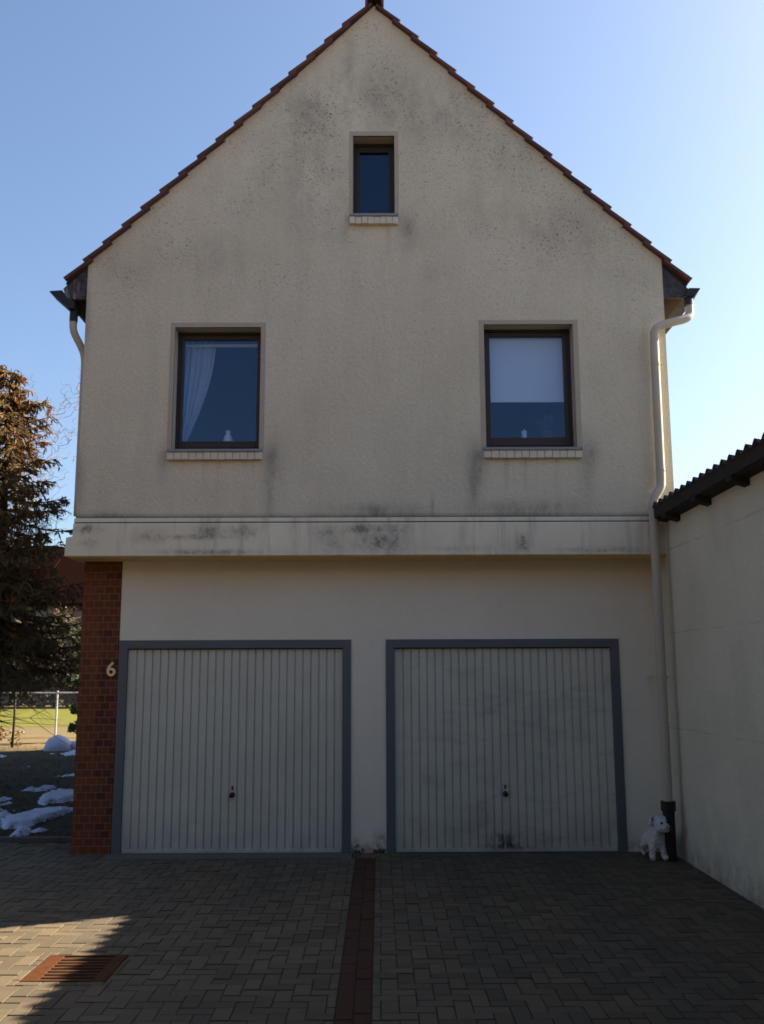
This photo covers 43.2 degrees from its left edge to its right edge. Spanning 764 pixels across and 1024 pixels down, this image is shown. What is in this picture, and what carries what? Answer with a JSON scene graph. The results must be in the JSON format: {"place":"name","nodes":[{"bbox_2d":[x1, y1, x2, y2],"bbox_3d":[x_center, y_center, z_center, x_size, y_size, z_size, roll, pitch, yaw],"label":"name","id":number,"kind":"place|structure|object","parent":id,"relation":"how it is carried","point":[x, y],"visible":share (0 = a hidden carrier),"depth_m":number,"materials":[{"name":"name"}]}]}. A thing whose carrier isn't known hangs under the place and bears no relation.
{"place":"outdoors","nodes":[
{"label":"outdoors","id":0,"kind":"place"},
{"bbox_2d":[0,704,75,836],"bbox_3d":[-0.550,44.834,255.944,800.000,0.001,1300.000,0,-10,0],"label":"ground","id":1,"kind":"structure","parent":0,"point":[37,739],"depth_m":18.33,"materials":[{"name":"soil"}]},
{"bbox_2d":[0,725,25,745],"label":"golden shrub","id":2,"kind":"object","parent":1,"relation":"on","point":[18,735],"visible":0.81,"depth_m":25.34,"materials":[{"name":"yellow plant"}]},
{"bbox_2d":[11,693,15,746],"bbox_3d":[-9.492,5.359,24.871,0.080,1.382,0.070,4,-10,-22],"label":"garden stake","id":3,"kind":"object","parent":1,"relation":"on","point":[13,729],"visible":0.69,"depth_m":24.82,"materials":[{"name":"brown wood"}]},
{"bbox_2d":[0,836,70,841],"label":"kerb","id":4,"kind":"structure","parent":1,"relation":"on","point":[41,839],"depth_m":10.54,"materials":[{"name":"concrete"}]},
{"bbox_2d":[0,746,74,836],"bbox_3d":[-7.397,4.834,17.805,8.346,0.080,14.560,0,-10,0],"label":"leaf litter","id":5,"kind":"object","parent":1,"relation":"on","point":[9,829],"visible":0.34,"depth_m":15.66,"materials":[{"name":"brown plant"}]},
{"bbox_2d":[0,750,74,836],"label":"snow","id":6,"kind":"structure","parent":1,"relation":"on","point":[25,820],"depth_m":12.64,"materials":[{"name":"white snow"}]},
{"bbox_2d":[0,691,77,735],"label":"chain link fence","id":7,"kind":"object","parent":1,"relation":"on","point":[56,715],"visible":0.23,"depth_m":28.94,"materials":[{"name":"metal"}]},
{"bbox_2d":[0,367,79,674],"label":"corkscrew willow","id":8,"kind":"object","parent":1,"relation":"on","point":[10,535],"visible":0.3,"depth_m":16.42,"materials":[{"name":"plant"}]},
{"bbox_2d":[0,606,80,707],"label":"hedge","id":9,"kind":"object","parent":1,"relation":"on","point":[73,655],"visible":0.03,"depth_m":56.13,"materials":[{"name":"plant"}]},
{"bbox_2d":[0,542,81,748],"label":"bare shrub","id":10,"kind":"object","parent":1,"relation":"on","point":[19,667],"visible":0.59,"depth_m":15.76,"materials":[{"name":"brown plant"}]},
{"bbox_2d":[0,365,82,705],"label":"spruce tree","id":11,"kind":"object","parent":1,"relation":"on","point":[15,428],"visible":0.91,"depth_m":15.88,"materials":[{"name":"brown plant"}]},
{"bbox_2d":[1,556,81,726],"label":"bare shrub","id":12,"kind":"object","parent":1,"relation":"on","point":[38,660],"visible":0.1,"depth_m":19.32,"materials":[{"name":"plant"}]},
{"bbox_2d":[43,735,71,750],"bbox_3d":[-7.977,5.686,23.811,0.681,0.373,0.860,0,-10,0],"label":"snow heap","id":13,"kind":"object","parent":1,"relation":"on","point":[53,743],"visible":0.95,"depth_m":23.54,"materials":[{"name":"white snow"}]},
{"bbox_2d":[66,673,78,733],"bbox_3d":[-8.306,5.435,26.856,0.998,1.888,1.158,0,-10,0],"label":"evergreen shrub","id":14,"kind":"object","parent":1,"relation":"on","point":[72,727],"visible":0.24,"depth_m":26.54,"materials":[{"name":"green plant"}]},
{"bbox_2d":[72,740,75,749],"bbox_3d":[-7.430,5.748,23.975,0.670,0.300,0.846,0,-10,0],"label":"snow heap","id":15,"kind":"object","parent":1,"relation":"on","point":[73,744],"visible":0.13,"depth_m":23.79,"materials":[{"name":"white snow"}]},
{"bbox_2d":[50,0,699,862],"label":"house","id":16,"kind":"structure","parent":1,"relation":"on","point":[378,574],"depth_m":10.18,"materials":[{"name":"paint"}]},
{"bbox_2d":[166,322,265,460],"bbox_3d":[-1.750,-1.250,10.415,1.017,1.513,0.535,0,-10,0],"label":"window","id":17,"kind":"structure","parent":16,"relation":"in","point":[181,450],"depth_m":10.30,"materials":[{"name":"brown glass"}]},
{"bbox_2d":[185,344,257,347],"bbox_3d":[-1.755,-1.830,10.621,0.900,0.033,0.020,0,-10,0],"label":"curtain rail","id":18,"kind":"object","parent":16,"relation":"attached to","point":[216,345],"visible":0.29,"depth_m":10.61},
{"bbox_2d":[182,342,215,440],"bbox_3d":[-2.013,-1.302,10.552,0.360,1.140,0.056,0,-10,0],"label":"curtain","id":19,"kind":"object","parent":18,"relation":"hanging from","point":[199,365],"visible":0.87,"depth_m":10.57,"materials":[{"name":"white fabric"}]},
{"bbox_2d":[111,640,350,853],"bbox_3d":[-1.538,2.422,10.003,2.433,2.170,0.138,0,-10,0],"label":"garage door","id":20,"kind":"structure","parent":16,"relation":"in","point":[222,746],"depth_m":10.00,"materials":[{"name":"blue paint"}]},
{"bbox_2d":[349,131,398,225],"bbox_3d":[-0.091,-3.642,10.820,0.544,1.117,0.535,0,-10,0],"label":"window","id":21,"kind":"structure","parent":16,"relation":"in","point":[361,145],"depth_m":10.72,"materials":[{"name":"brown glass"}]},
{"bbox_2d":[386,639,627,853],"bbox_3d":[1.269,2.413,10.010,2.452,2.170,0.138,0,-10,0],"label":"garage door","id":22,"kind":"structure","parent":16,"relation":"in","point":[493,745],"depth_m":10.01,"materials":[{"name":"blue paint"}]},
{"bbox_2d":[489,338,563,401],"bbox_3d":[1.566,-1.574,10.535,0.900,0.785,0.040,0,-10,0],"label":"roller blind","id":23,"kind":"object","parent":16,"relation":"attached to","point":[526,369],"visible":0.7,"depth_m":10.52,"materials":[{"name":"white fabric"}]},
{"bbox_2d":[479,320,582,458],"bbox_3d":[1.570,-1.276,10.426,1.060,1.524,0.535,0,-10,0],"label":"window","id":24,"kind":"structure","parent":16,"relation":"in","point":[556,447],"depth_m":10.32,"materials":[{"name":"brown glass"}]},
{"bbox_2d":[527,414,563,437],"bbox_3d":[1.784,-0.925,10.514,0.414,0.338,0.198,-2,-10,10],"label":"houseplant","id":25,"kind":"object","parent":16,"relation":"on","point":[546,433],"visible":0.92,"depth_m":10.50,"materials":[{"name":"plant"}]},
{"bbox_2d":[652,432,763,908],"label":"outbuilding","id":26,"kind":"structure","parent":1,"relation":"on","point":[712,570],"depth_m":8.37,"materials":[{"name":"white paint"}]},
{"bbox_2d":[0,708,76,726],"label":"lawn","id":27,"kind":"structure","parent":0,"point":[23,711],"depth_m":42.02,"materials":[{"name":"green plant"}]},
{"bbox_2d":[1,547,83,703],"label":"neighbour house","id":28,"kind":"structure","parent":0,"point":[73,569],"depth_m":65.62,"materials":[{"name":"tile"}]},
{"bbox_2d":[223,430,232,440],"bbox_3d":[-1.671,-0.799,10.468,0.110,0.160,0.110,0,-10,0],"label":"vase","id":29,"kind":"object","parent":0,"point":[227,436],"visible":0.63,"depth_m":10.44,"materials":[{"name":"white ceramic"}]},
{"bbox_2d":[0,843,763,1023],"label":"paving","id":30,"kind":"structure","parent":0,"point":[689,994],"depth_m":6.62,"materials":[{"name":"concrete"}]},
{"bbox_2d":[373,848,386,852],"bbox_3d":[-0.023,3.431,9.772,0.143,0.060,0.054,0,-10,0],"label":"weed","id":31,"kind":"object","parent":30,"relation":"on","point":[377,851],"visible":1,"depth_m":9.78,"materials":[{"name":"green plant"}]},
{"bbox_2d":[640,815,671,860],"bbox_3d":[2.670,3.163,9.404,0.219,0.426,0.497,0,-10,0],"label":"dog","id":32,"kind":"object","parent":30,"relation":"on","point":[653,839],"visible":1,"depth_m":9.30},
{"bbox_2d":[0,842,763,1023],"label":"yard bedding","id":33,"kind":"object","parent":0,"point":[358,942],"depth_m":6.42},
{"bbox_2d":[20,955,127,982],"bbox_3d":[-1.898,2.842,5.985,0.502,0.033,0.539,0,-10,0],"label":"drain cover","id":34,"kind":"object","parent":33,"relation":"in","point":[45,969],"visible":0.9,"depth_m":5.97,"materials":[{"name":"metal"}]},
{"bbox_2d":[101,853,351,859],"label":"threshold slab","id":35,"kind":"structure","parent":33,"relation":"on","point":[177,856],"depth_m":9.63,"materials":[{"name":"concrete"}]},
{"bbox_2d":[334,858,374,1023],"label":"paving strip","id":36,"kind":"object","parent":33,"relation":"on","point":[345,1004],"visible":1,"depth_m":6.27,"materials":[{"name":"red brick"}]},
{"bbox_2d":[0,0,763,546],"label":"sky","id":37,"kind":"structure","parent":0,"point":[656,107],"materials":[{"name":"blue"}]},
{"bbox_2d":[521,430,526,437],"bbox_3d":[1.544,-0.834,10.481,0.076,0.150,0.076,0,-10,0],"label":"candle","id":38,"kind":"object","parent":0,"point":[523,433],"visible":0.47,"depth_m":10.46,"materials":[{"name":"white wax"}]}
]}

